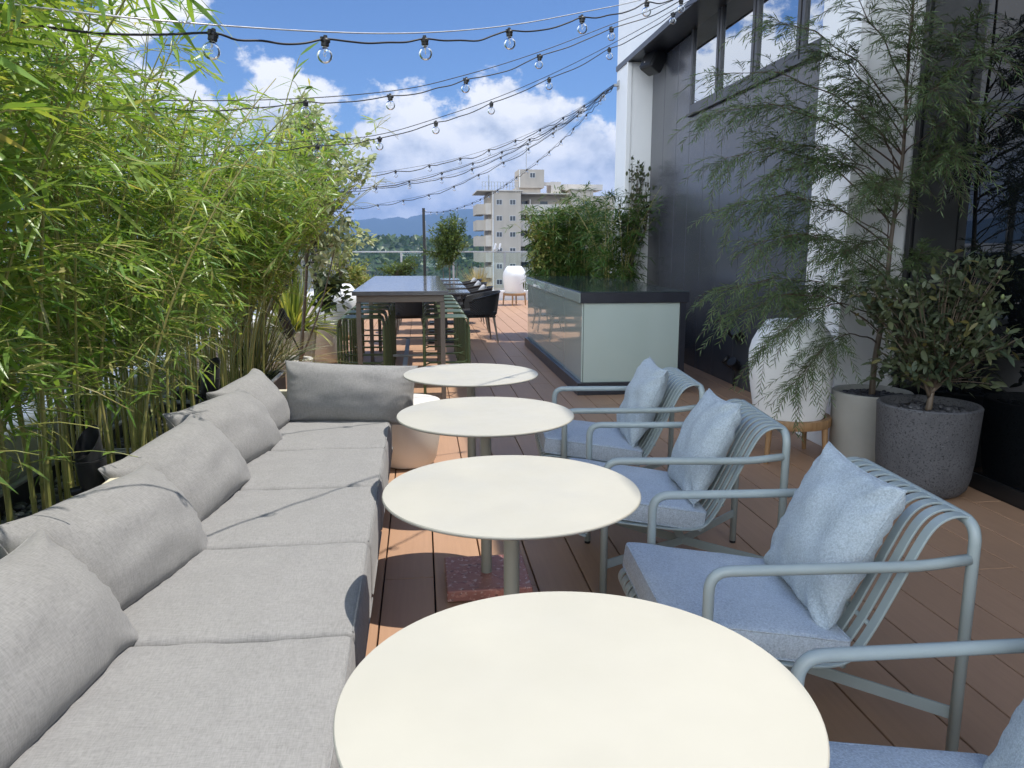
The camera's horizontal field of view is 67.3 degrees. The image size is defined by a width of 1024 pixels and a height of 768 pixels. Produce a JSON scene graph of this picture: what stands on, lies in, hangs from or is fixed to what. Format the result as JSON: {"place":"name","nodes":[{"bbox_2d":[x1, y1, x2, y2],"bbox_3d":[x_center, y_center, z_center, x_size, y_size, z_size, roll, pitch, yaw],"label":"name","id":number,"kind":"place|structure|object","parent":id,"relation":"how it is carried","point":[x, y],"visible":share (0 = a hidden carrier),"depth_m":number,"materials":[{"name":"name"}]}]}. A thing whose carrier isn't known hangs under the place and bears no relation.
{"place":"outdoors","nodes":[
{"label":"outdoors","id":0,"kind":"place"},
{"bbox_2d":[6,209,483,239],"bbox_3d":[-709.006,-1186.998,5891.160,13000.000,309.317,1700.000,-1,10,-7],"label":"mountains","id":1,"kind":"structure","parent":0,"point":[409,226],"depth_m":5437.36,"materials":[{"name":"blue"}]},
{"bbox_2d":[37,242,483,281],"bbox_3d":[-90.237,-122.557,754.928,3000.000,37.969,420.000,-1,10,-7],"label":"wooded hill","id":2,"kind":"structure","parent":0,"point":[460,277],"depth_m":601.66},
{"bbox_2d":[3,232,483,278],"bbox_3d":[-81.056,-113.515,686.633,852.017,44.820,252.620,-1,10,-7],"label":"hillside woods","id":3,"kind":"object","parent":2,"relation":"on","point":[413,240],"visible":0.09,"depth_m":630.49,"materials":[{"name":"plant"}]},
{"bbox_2d":[2,0,618,220],"label":"sky","id":4,"kind":"structure","parent":0,"point":[586,155],"materials":[{"name":"blue"}]},
{"bbox_2d":[472,142,613,289],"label":"apartment block","id":5,"kind":"structure","parent":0,"point":[503,208],"depth_m":134.53,"materials":[{"name":"beige paint"}]},
{"bbox_2d":[377,323,1023,645],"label":"deck underlay","id":6,"kind":"object","parent":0,"point":[479,555],"depth_m":3.50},
{"bbox_2d":[0,289,314,489],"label":"parapet ledge","id":7,"kind":"object","parent":6,"relation":"attached to","point":[33,445],"depth_m":3.54,"materials":[{"name":"white paint"}]},
{"bbox_2d":[0,252,346,410],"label":"glass railing","id":8,"kind":"object","parent":7,"relation":"on","point":[302,277],"visible":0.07,"depth_m":11.65,"materials":[{"name":"clear glass"}]},
{"bbox_2d":[492,290,527,299],"bbox_3d":[-1.419,-2.152,19.982,5.320,0.540,0.250,-1,10,-7],"label":"parapet ledge","id":9,"kind":"object","parent":7,"relation":"attached to","point":[510,297],"depth_m":20.01,"materials":[{"name":"white paint"}]},
{"bbox_2d":[348,251,526,290],"bbox_3d":[-1.509,-2.916,19.839,5.350,1.015,0.050,-1,10,-7],"label":"glass railing","id":10,"kind":"object","parent":9,"relation":"on","point":[401,256],"visible":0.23,"depth_m":19.62,"materials":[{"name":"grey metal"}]},
{"bbox_2d":[334,300,1023,755],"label":"deck","id":11,"kind":"structure","parent":6,"relation":"on","point":[924,606],"depth_m":3.38,"materials":[{"name":"wood"}]},
{"bbox_2d":[0,451,131,523],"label":"trough planter","id":12,"kind":"object","parent":11,"relation":"on","point":[21,503],"visible":0.03,"depth_m":3.08,"materials":[{"name":"metal"}]},
{"bbox_2d":[69,425,106,495],"bbox_3d":[-1.407,0.353,2.574,0.124,0.424,0.098,-14,20,-35],"label":"garden spotlight","id":13,"kind":"object","parent":12,"relation":"in","point":[88,464],"visible":0.52,"depth_m":2.54,"materials":[{"name":"black metal"}]},
{"bbox_2d":[0,0,208,498],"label":"bamboo","id":14,"kind":"object","parent":12,"relation":"in","point":[30,315],"visible":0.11,"depth_m":2.95,"materials":[{"name":"green plant"}]},
{"bbox_2d":[0,0,223,523],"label":"bamboo","id":15,"kind":"object","parent":12,"relation":"in","point":[45,474],"visible":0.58,"depth_m":2.51,"materials":[{"name":"green plant"}]},
{"bbox_2d":[0,15,321,501],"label":"bamboo","id":16,"kind":"object","parent":12,"relation":"in","point":[139,435],"visible":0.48,"depth_m":3.05,"materials":[{"name":"green plant"}]},
{"bbox_2d":[71,401,189,451],"bbox_3d":[-1.814,0.433,4.168,0.602,0.468,1.120,-1,10,-7],"label":"trough planter","id":17,"kind":"object","parent":11,"relation":"on","point":[122,448],"visible":0.05,"depth_m":4.13,"materials":[{"name":"metal"}]},
{"bbox_2d":[6,0,271,450],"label":"bamboo","id":18,"kind":"object","parent":17,"relation":"in","point":[154,400],"visible":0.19,"depth_m":3.50,"materials":[{"name":"green plant"}]},
{"bbox_2d":[87,103,283,411],"bbox_3d":[-1.770,-0.643,4.327,1.055,1.750,1.952,-1,10,-7],"label":"bamboo","id":19,"kind":"object","parent":17,"relation":"in","point":[216,293],"visible":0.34,"depth_m":4.15,"materials":[{"name":"green plant"}]},
{"bbox_2d":[194,357,220,403],"bbox_3d":[-1.599,0.073,4.030,0.124,0.424,0.098,0,12,-37],"label":"garden spotlight","id":20,"kind":"object","parent":17,"relation":"in","point":[209,385],"visible":0.41,"depth_m":4.00,"materials":[{"name":"black plastic"}]},
{"bbox_2d":[9,389,392,767],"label":"sofa","id":21,"kind":"object","parent":11,"relation":"on","point":[250,625],"visible":0.56,"depth_m":1.97,"materials":[{"name":"fabric"}]},
{"bbox_2d":[0,528,138,767],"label":"back cushion","id":22,"kind":"object","parent":21,"relation":"on","point":[69,634],"visible":0.88,"depth_m":1.61,"materials":[{"name":"fabric"}]},
{"bbox_2d":[0,462,207,609],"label":"back cushion","id":23,"kind":"object","parent":21,"relation":"on","point":[131,538],"visible":0.69,"depth_m":2.12,"materials":[{"name":"fabric"}]},
{"bbox_2d":[98,412,250,521],"bbox_3d":[-1.226,0.344,2.888,0.279,0.380,0.729,-37,9,9],"label":"back cushion","id":24,"kind":"object","parent":21,"relation":"on","point":[200,463],"visible":0.59,"depth_m":2.78,"materials":[{"name":"fabric"}]},
{"bbox_2d":[162,388,282,462],"bbox_3d":[-1.305,0.224,3.552,0.281,0.380,0.729,-35,4,9],"label":"back cushion","id":25,"kind":"object","parent":21,"relation":"on","point":[241,419],"visible":0.55,"depth_m":3.45,"materials":[{"name":"fabric"}]},
{"bbox_2d":[206,368,290,429],"bbox_3d":[-1.365,0.134,4.055,0.274,0.380,0.569,-32,9,11],"label":"back cushion","id":26,"kind":"object","parent":21,"relation":"on","point":[259,385],"visible":0.49,"depth_m":4.01,"materials":[{"name":"fabric"}]},
{"bbox_2d":[285,360,417,424],"bbox_3d":[-0.911,0.053,4.337,0.744,0.345,0.246,2,-4,-5],"label":"bolster cushion","id":27,"kind":"object","parent":21,"relation":"on","point":[328,391],"visible":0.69,"depth_m":4.25,"materials":[{"name":"fabric"}]},
{"bbox_2d":[159,370,285,401],"bbox_3d":[-1.949,0.230,5.292,0.602,0.468,1.120,-1,10,-7],"label":"trough planter","id":28,"kind":"object","parent":11,"relation":"on","point":[278,380],"visible":0.01,"depth_m":5.55,"materials":[{"name":"metal"}]},
{"bbox_2d":[120,89,375,387],"bbox_3d":[-1.672,-0.907,5.268,1.507,1.936,1.887,-1,10,-7],"label":"bamboo","id":29,"kind":"object","parent":28,"relation":"in","point":[298,181],"visible":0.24,"depth_m":5.11,"materials":[{"name":"green plant"}]},
{"bbox_2d":[107,89,397,399],"bbox_3d":[-1.616,-0.814,4.891,1.801,1.885,1.397,-1,10,-7],"label":"bamboo","id":30,"kind":"object","parent":28,"relation":"in","point":[277,255],"visible":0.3,"depth_m":4.70,"materials":[{"name":"green plant"}]},
{"bbox_2d":[185,284,350,385],"bbox_3d":[-1.961,-0.277,5.649,1.550,1.034,1.717,9,14,42],"label":"sedge tussock","id":31,"kind":"object","parent":28,"relation":"in","point":[268,349],"visible":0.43,"depth_m":5.59,"materials":[{"name":"plant"}]},
{"bbox_2d":[263,41,319,372],"bbox_3d":[-1.379,-0.978,4.778,0.456,2.189,0.017,-1,10,-8],"label":"bamboo shoot","id":32,"kind":"object","parent":28,"relation":"in","point":[307,49],"visible":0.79,"depth_m":4.72,"materials":[{"name":"green plant"}]},
{"bbox_2d":[201,133,394,375],"bbox_3d":[-1.606,-0.871,5.606,1.532,1.745,1.496,-1,10,-7],"label":"bamboo","id":33,"kind":"object","parent":28,"relation":"in","point":[309,234],"visible":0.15,"depth_m":5.54,"materials":[{"name":"green plant"}]},
{"bbox_2d":[246,148,304,319],"bbox_3d":[-1.888,-1.023,6.220,0.616,1.781,0.575,-1,10,-7],"label":"leaning tree","id":34,"kind":"object","parent":11,"relation":"on","point":[283,199],"visible":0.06,"depth_m":6.05,"materials":[{"name":"green plant"}]},
{"bbox_2d":[265,355,312,388],"bbox_3d":[-2.194,-0.075,7.346,0.588,0.340,0.423,-1,10,-7],"label":"oval planter","id":35,"kind":"object","parent":11,"relation":"on","point":[304,358],"visible":0.07,"depth_m":7.26,"materials":[{"name":"ceramic"}]},
{"bbox_2d":[278,308,298,349],"bbox_3d":[-2.072,-0.492,7.112,0.124,0.424,0.098,-35,31,-27],"label":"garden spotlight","id":36,"kind":"object","parent":35,"relation":"on","point":[289,325],"visible":0.61,"depth_m":7.07,"materials":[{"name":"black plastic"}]},
{"bbox_2d":[269,327,316,362],"bbox_3d":[-2.329,-0.322,8.206,0.500,0.520,0.500,-1,10,-7],"label":"round planter","id":37,"kind":"object","parent":11,"relation":"on","point":[310,353],"visible":0.26,"depth_m":8.02,"materials":[{"name":"concrete"}]},
{"bbox_2d":[253,270,356,346],"bbox_3d":[-2.305,-0.743,8.162,1.526,0.974,1.506,-1,10,-7],"label":"strap leaf plant","id":38,"kind":"object","parent":37,"relation":"in","point":[296,301],"visible":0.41,"depth_m":8.02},
{"bbox_2d":[269,87,379,361],"bbox_3d":[-1.604,-1.293,6.463,0.950,2.258,0.778,3,11,14],"label":"variegated tree","id":39,"kind":"object","parent":11,"relation":"on","point":[325,238],"visible":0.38,"depth_m":6.39,"materials":[{"name":"green plant"}]},
{"bbox_2d":[310,321,341,363],"bbox_3d":[-2.238,-0.493,9.210,0.410,0.500,0.410,-1,10,-7],"label":"round planter","id":40,"kind":"object","parent":11,"relation":"on","point":[328,348],"visible":0.47,"depth_m":9.06,"materials":[{"name":"concrete"}]},
{"bbox_2d":[308,269,352,323],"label":"dark shrub","id":41,"kind":"object","parent":40,"relation":"on","point":[335,282],"visible":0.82,"depth_m":8.99,"materials":[{"name":"green plant"}]},
{"bbox_2d":[315,284,355,339],"bbox_3d":[-2.209,-0.808,9.770,0.548,0.923,0.548,-5,11,-24],"label":"floor lamp","id":42,"kind":"object","parent":11,"relation":"on","point":[350,305],"visible":0.11,"depth_m":9.52,"materials":[{"name":"white plastic"}]},
{"bbox_2d":[321,232,370,288],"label":"yellow shrub","id":43,"kind":"object","parent":11,"relation":"on","point":[355,274],"visible":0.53,"depth_m":10.52,"materials":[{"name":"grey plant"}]},
{"bbox_2d":[336,315,386,365],"bbox_3d":[-1.387,-0.250,7.142,0.438,0.757,0.350,-1,10,-7],"label":"bar stool","id":44,"kind":"object","parent":11,"relation":"on","point":[340,343],"visible":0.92,"depth_m":7.05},
{"bbox_2d":[342,310,389,365],"bbox_3d":[-1.454,-0.350,7.695,0.438,0.757,0.350,-1,10,-7],"label":"bar stool","id":45,"kind":"object","parent":11,"relation":"on","point":[346,354],"visible":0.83,"depth_m":7.60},
{"bbox_2d":[349,305,392,365],"bbox_3d":[-1.512,-0.453,8.264,0.438,0.757,0.350,-1,10,-6],"label":"bar stool","id":46,"kind":"object","parent":11,"relation":"on","point":[351,340],"visible":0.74,"depth_m":8.16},
{"bbox_2d":[354,302,394,365],"bbox_3d":[-1.575,-0.550,8.803,0.438,0.757,0.350,-1,10,-6],"label":"bar stool","id":47,"kind":"object","parent":11,"relation":"on","point":[355,324],"visible":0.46,"depth_m":8.67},
{"bbox_2d":[352,276,447,398],"bbox_3d":[-1.196,-0.639,8.612,0.847,1.000,3.500,-1,10,-7],"label":"bar table","id":48,"kind":"object","parent":11,"relation":"on","point":[402,289],"visible":0.73,"depth_m":7.08,"materials":[{"name":"metal"}]},
{"bbox_2d":[389,302,429,343],"bbox_3d":[-1.521,-0.981,11.231,0.610,0.747,0.682,-2,10,-12],"label":"dining chair","id":49,"kind":"object","parent":11,"relation":"on","point":[408,310],"visible":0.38,"depth_m":10.95,"materials":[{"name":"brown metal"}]},
{"bbox_2d":[391,394,439,468],"bbox_3d":[-0.677,0.309,4.978,0.436,0.424,0.436,-1,10,-7],"label":"white planter","id":50,"kind":"object","parent":11,"relation":"on","point":[413,449],"visible":0.51,"depth_m":4.82,"materials":[{"name":"ceramic"}]},
{"bbox_2d":[422,208,425,275],"bbox_3d":[-2.122,-3.096,18.628,0.140,2.280,0.140,-1,10,-7],"label":"light pole","id":51,"kind":"object","parent":11,"relation":"on","point":[424,240],"visible":0.61,"depth_m":18.53,"materials":[{"name":"black metal"}]},
{"bbox_2d":[422,298,458,360],"bbox_3d":[-0.885,-0.671,9.475,0.438,0.757,0.350,-1,10,-6],"label":"bar stool","id":52,"kind":"object","parent":11,"relation":"on","point":[456,335],"visible":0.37,"depth_m":9.37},
{"bbox_2d":[423,301,460,363],"bbox_3d":[-0.810,-0.566,8.889,0.438,0.757,0.350,-1,10,-6],"label":"bar stool","id":53,"kind":"object","parent":11,"relation":"on","point":[459,331],"visible":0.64,"depth_m":8.79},
{"bbox_2d":[423,305,462,360],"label":"bar stool","id":54,"kind":"object","parent":11,"relation":"on","point":[447,306],"visible":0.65,"depth_m":8.33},
{"bbox_2d":[423,309,466,362],"bbox_3d":[-0.682,-0.368,7.795,0.438,0.757,0.350,-1,10,-6],"label":"bar stool","id":55,"kind":"object","parent":11,"relation":"on","point":[464,352],"visible":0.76,"depth_m":7.71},
{"bbox_2d":[423,314,470,393],"bbox_3d":[-0.612,-0.262,7.206,0.438,0.757,0.350,-1,10,-6],"label":"bar stool","id":56,"kind":"object","parent":11,"relation":"on","point":[436,316],"visible":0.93,"depth_m":7.06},
{"bbox_2d":[428,290,469,342],"bbox_3d":[-0.994,-0.998,11.324,0.720,0.736,0.760,-1,10,-7],"label":"dining table","id":57,"kind":"object","parent":11,"relation":"on","point":[453,292],"visible":0.35,"depth_m":11.17,"materials":[{"name":"grey stone"}]},
{"bbox_2d":[447,289,456,308],"bbox_3d":[-1.407,-1.952,17.487,0.680,0.432,0.476,-1,10,-7],"label":"planter box","id":58,"kind":"object","parent":11,"relation":"on","point":[450,297],"visible":0.07,"depth_m":17.26,"materials":[{"name":"metal"}]},
{"bbox_2d":[421,211,469,277],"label":"bushy shrub","id":59,"kind":"object","parent":58,"relation":"in","point":[447,240],"visible":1,"depth_m":17.15,"materials":[{"name":"green plant"}]},
{"bbox_2d":[403,363,537,456],"bbox_3d":[-0.218,0.301,4.152,0.715,0.726,0.715,-2,10,-8],"label":"round table","id":60,"kind":"object","parent":11,"relation":"on","point":[470,376],"visible":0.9,"depth_m":4.05,"materials":[{"name":"white stone"}]},
{"bbox_2d":[462,290,500,341],"bbox_3d":[-0.474,-1.004,11.358,0.610,0.747,0.681,-3,11,-14],"label":"dining chair","id":61,"kind":"object","parent":11,"relation":"on","point":[481,305],"visible":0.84,"depth_m":11.12,"materials":[{"name":"black wicker"}]},
{"bbox_2d":[396,397,573,601],"bbox_3d":[-0.107,0.477,3.174,0.715,0.726,0.715,-1,10,-7],"label":"round table","id":62,"kind":"object","parent":11,"relation":"on","point":[485,420],"visible":0.98,"depth_m":3.11,"materials":[{"name":"metal"}]},
{"bbox_2d":[382,455,640,594],"bbox_3d":[-0.001,0.651,2.210,0.715,0.726,0.715,-1,10,-5],"label":"round table","id":63,"kind":"object","parent":11,"relation":"on","point":[511,501],"visible":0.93,"depth_m":2.08,"materials":[{"name":"metal"}]},
{"bbox_2d":[503,266,525,305],"bbox_3d":[0.056,-2.339,18.258,0.548,0.923,0.548,9,13,40],"label":"floor lamp","id":64,"kind":"object","parent":11,"relation":"on","point":[513,278],"visible":0.96,"depth_m":18.04,"materials":[{"name":"white plastic"}]},
{"bbox_2d":[333,591,829,767],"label":"round table","id":65,"kind":"object","parent":11,"relation":"on","point":[560,679],"visible":1,"depth_m":1.16,"materials":[{"name":"metal"}]},
{"bbox_2d":[525,276,689,395],"bbox_3d":[0.927,-0.713,9.089,1.063,0.976,3.760,-1,10,-7],"label":"bar counter","id":66,"kind":"object","parent":11,"relation":"on","point":[591,331],"visible":0.86,"depth_m":7.31,"materials":[{"name":"glass"}]},
{"bbox_2d":[535,367,704,471],"bbox_3d":[0.554,0.301,4.223,0.826,0.707,0.648,0,10,-2],"label":"lounge chair","id":67,"kind":"object","parent":11,"relation":"on","point":[567,441],"visible":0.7,"depth_m":3.98,"materials":[{"name":"grey metal"}]},
{"bbox_2d":[616,356,668,446],"bbox_3d":[0.700,0.090,4.190,0.178,0.454,0.460,21,10,-5],"label":"throw pillow","id":68,"kind":"object","parent":67,"relation":"on","point":[646,386],"visible":0.81,"depth_m":4.02,"materials":[{"name":"fabric"}]},
{"bbox_2d":[570,399,790,593],"bbox_3d":[0.659,0.465,3.315,0.826,0.707,0.648,0,10,0],"label":"lounge chair","id":69,"kind":"object","parent":11,"relation":"on","point":[677,516],"visible":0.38,"depth_m":3.09,"materials":[{"name":"grey metal"}]},
{"bbox_2d":[667,388,741,506],"bbox_3d":[0.811,0.257,3.279,0.174,0.454,0.459,23,6,-4],"label":"throw pillow","id":70,"kind":"object","parent":69,"relation":"on","point":[711,423],"visible":0.86,"depth_m":3.12,"materials":[{"name":"fabric"}]},
{"bbox_2d":[747,318,836,463],"bbox_3d":[1.849,0.032,5.113,0.548,0.923,0.548,-2,11,-13],"label":"floor lamp","id":71,"kind":"object","parent":11,"relation":"on","point":[811,421],"visible":0.56,"depth_m":4.91,"materials":[{"name":"white plastic"}]},
{"bbox_2d":[618,457,981,751],"bbox_3d":[0.785,0.644,2.323,0.826,0.707,0.648,-1,10,-3],"label":"lounge chair","id":72,"kind":"object","parent":11,"relation":"on","point":[757,601],"visible":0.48,"depth_m":2.12,"materials":[{"name":"blue metal"}]},
{"bbox_2d":[763,441,906,629],"bbox_3d":[0.935,0.435,2.285,0.177,0.454,0.459,23,10,-7],"label":"throw pillow","id":73,"kind":"object","parent":72,"relation":"on","point":[841,508],"visible":0.88,"depth_m":2.15,"materials":[{"name":"fabric"}]},
{"bbox_2d":[613,0,1023,509],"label":"terrace building","id":74,"kind":"structure","parent":11,"relation":"on","point":[650,112],"depth_m":6.14,"materials":[{"name":"paint"}]},
{"bbox_2d":[18,0,684,122],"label":"string light","id":75,"kind":"object","parent":74,"relation":"hanging from","point":[539,57],"visible":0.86,"depth_m":3.81,"materials":[{"name":"black plastic"}]},
{"bbox_2d":[138,0,698,162],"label":"string light","id":76,"kind":"object","parent":74,"relation":"hanging from","point":[435,123],"visible":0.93,"depth_m":4.58,"materials":[{"name":"black plastic"}]},
{"bbox_2d":[317,84,613,180],"bbox_3d":[-0.542,-3.027,8.913,5.591,1.634,0.068,-10,14,-44],"label":"string light","id":77,"kind":"object","parent":74,"relation":"hanging from","point":[514,141],"visible":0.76,"depth_m":9.21,"materials":[{"name":"black plastic"}]},
{"bbox_2d":[335,89,607,213],"bbox_3d":[-0.857,-3.401,11.353,4.664,1.764,0.094,2,10,12],"label":"string light","id":78,"kind":"object","parent":74,"relation":"hanging from","point":[453,187],"visible":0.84,"depth_m":11.34,"materials":[{"name":"black plastic"}]},
{"bbox_2d":[337,85,612,191],"bbox_3d":[-0.643,-3.150,9.700,4.772,1.672,0.059,-6,12,-29],"label":"string light","id":79,"kind":"object","parent":74,"relation":"hanging from","point":[529,140],"visible":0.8,"depth_m":9.91,"materials":[{"name":"black plastic"}]},
{"bbox_2d":[339,87,611,192],"bbox_3d":[-0.698,-3.224,10.088,4.535,1.664,0.063,-4,11,-20],"label":"string light","id":80,"kind":"object","parent":74,"relation":"hanging from","point":[527,144],"visible":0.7,"depth_m":10.29,"materials":[{"name":"black plastic"}]},
{"bbox_2d":[424,86,613,214],"bbox_3d":[-0.335,-4.100,14.579,0.066,1.535,8.345,-5,11,-25],"label":"string light","id":81,"kind":"object","parent":74,"relation":"hanging from","point":[506,186],"visible":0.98,"depth_m":13.59,"materials":[{"name":"black plastic"}]},
{"bbox_2d":[640,50,666,75],"bbox_3d":[1.804,-4.088,9.755,0.296,0.306,0.260,-5,11,-26],"label":"wall speaker","id":82,"kind":"object","parent":74,"relation":"attached to","point":[652,63],"depth_m":9.66,"materials":[{"name":"black plastic"}]},
{"bbox_2d":[689,8,720,112],"bbox_3d":[2.114,-3.554,8.381,0.050,1.020,0.820,-1,10,-7],"label":"window","id":83,"kind":"structure","parent":74,"relation":"in","point":[706,37],"depth_m":8.42,"materials":[{"name":"glass"}]},
{"bbox_2d":[722,355,740,385],"bbox_3d":[2.192,-0.126,7.679,0.149,0.312,0.277,-1,10,-7],"label":"wall fixture","id":84,"kind":"object","parent":74,"relation":"attached to","point":[733,363],"depth_m":7.59,"materials":[{"name":"black metal"}]},
{"bbox_2d":[717,0,756,97],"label":"window","id":85,"kind":"structure","parent":74,"relation":"in","point":[735,15],"depth_m":7.57,"materials":[{"name":"glass"}]},
{"bbox_2d":[753,0,802,80],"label":"window","id":86,"kind":"structure","parent":74,"relation":"in","point":[793,8],"depth_m":6.73,"materials":[{"name":"glass"}]},
{"bbox_2d":[799,0,824,58],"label":"window","id":87,"kind":"structure","parent":74,"relation":"in","point":[809,10],"depth_m":6.12,"materials":[{"name":"glass"}]},
{"bbox_2d":[829,384,913,462],"bbox_3d":[2.329,0.277,5.010,0.486,0.475,0.486,-1,10,-7],"label":"cylinder pot","id":88,"kind":"object","parent":11,"relation":"on","point":[852,433],"visible":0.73,"depth_m":4.87,"materials":[{"name":"ceramic"}]},
{"bbox_2d":[668,0,1023,443],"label":"needle leaved tree","id":89,"kind":"object","parent":88,"relation":"in","point":[885,184],"visible":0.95,"depth_m":4.44,"materials":[{"name":"green plant"}]},
{"bbox_2d":[791,638,1023,767],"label":"lounge chair","id":90,"kind":"object","parent":11,"relation":"on","point":[848,755],"visible":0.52,"depth_m":1.56,"materials":[{"name":"grey metal"}]},
{"bbox_2d":[982,699,1023,767],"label":"throw pillow","id":91,"kind":"object","parent":90,"relation":"on","point":[1008,752],"visible":1,"depth_m":1.46,"materials":[{"name":"fabric"}]},
{"bbox_2d":[875,394,983,498],"bbox_3d":[2.378,0.362,4.428,0.542,0.515,0.542,-1,10,-7],"label":"cylinder pot","id":92,"kind":"object","parent":11,"relation":"on","point":[934,450],"visible":0.94,"depth_m":4.23,"materials":[{"name":"concrete"}]},
{"bbox_2d":[830,248,1023,410],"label":"fruit shrub","id":93,"kind":"object","parent":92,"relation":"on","point":[937,365],"visible":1,"depth_m":4.21,"materials":[{"name":"green plant"}]},
{"bbox_3d":[0.967,-1.191,11.924,1.240,0.910,0.700,-1,10,-7],"label":"planter box","id":94,"kind":"object","parent":11,"relation":"on","visible":0},
{"bbox_2d":[500,204,588,289],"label":"bamboo","id":95,"kind":"object","parent":94,"relation":"in","point":[548,220],"visible":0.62,"depth_m":11.39,"materials":[{"name":"green plant"}]},
{"bbox_2d":[518,204,572,288],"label":"bamboo","id":96,"kind":"object","parent":94,"relation":"in","point":[532,247],"visible":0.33,"depth_m":11.58,"materials":[{"name":"green plant"}]},
{"bbox_2d":[526,221,589,275],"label":"variegated shrub","id":97,"kind":"object","parent":94,"relation":"in","point":[542,252],"visible":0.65,"depth_m":11.43,"materials":[{"name":"green plant"}]},
{"bbox_2d":[539,181,613,275],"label":"bamboo","id":98,"kind":"object","parent":94,"relation":"in","point":[588,270],"visible":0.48,"depth_m":11.37,"materials":[{"name":"green plant"}]},
{"bbox_3d":[-1.883,0.002,1.821,0.140,2.150,0.140,-1,10,-7],"label":"light pole","id":99,"kind":"object","parent":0,"visible":0},
{"bbox_2d":[0,0,672,63],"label":"string light","id":100,"kind":"object","parent":99,"relation":"attached to","point":[212,34],"visible":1,"depth_m":2.23,"materials":[{"name":"plastic"}]},
{"bbox_3d":[1.544,-0.699,10.598,0.460,0.412,0.322,-1,10,-7],"label":"planter box","id":101,"kind":"object","parent":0,"visible":0},
{"bbox_2d":[560,186,667,284],"bbox_3d":[1.392,-1.736,10.269,1.151,1.751,1.669,-9,14,-42],"label":"bamboo","id":102,"kind":"object","parent":101,"relation":"in","point":[609,251],"visible":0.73,"depth_m":10.12,"materials":[{"name":"green plant"}]},
{"bbox_2d":[615,156,654,281],"bbox_3d":[1.649,-1.953,10.337,0.582,2.192,0.507,-1,10,-7],"label":"vine tree","id":103,"kind":"object","parent":101,"relation":"in","point":[636,189],"visible":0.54,"depth_m":10.27,"materials":[{"name":"green plant"}]},
{"bbox_3d":[-1.545,0.838,1.920,0.602,0.468,1.120,-1,10,-7],"label":"trough planter","id":104,"kind":"object","parent":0,"visible":0},
{"bbox_2d":[0,3,108,485],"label":"bamboo","id":105,"kind":"object","parent":104,"relation":"in","point":[45,122],"visible":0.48,"depth_m":1.80,"materials":[{"name":"green plant"}]},
{"bbox_2d":[0,0,239,493],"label":"bamboo","id":106,"kind":"object","parent":104,"relation":"in","point":[26,215],"visible":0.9,"depth_m":1.96,"materials":[{"name":"green plant"}]},
{"bbox_3d":[-2.585,-1.931,17.145,1.000,0.512,0.700,-1,10,-7],"label":"planter box","id":107,"kind":"object","parent":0,"visible":0},
{"bbox_2d":[376,255,418,275],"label":"green shrub","id":108,"kind":"object","parent":107,"relation":"in","point":[403,268],"visible":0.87,"depth_m":16.98,"materials":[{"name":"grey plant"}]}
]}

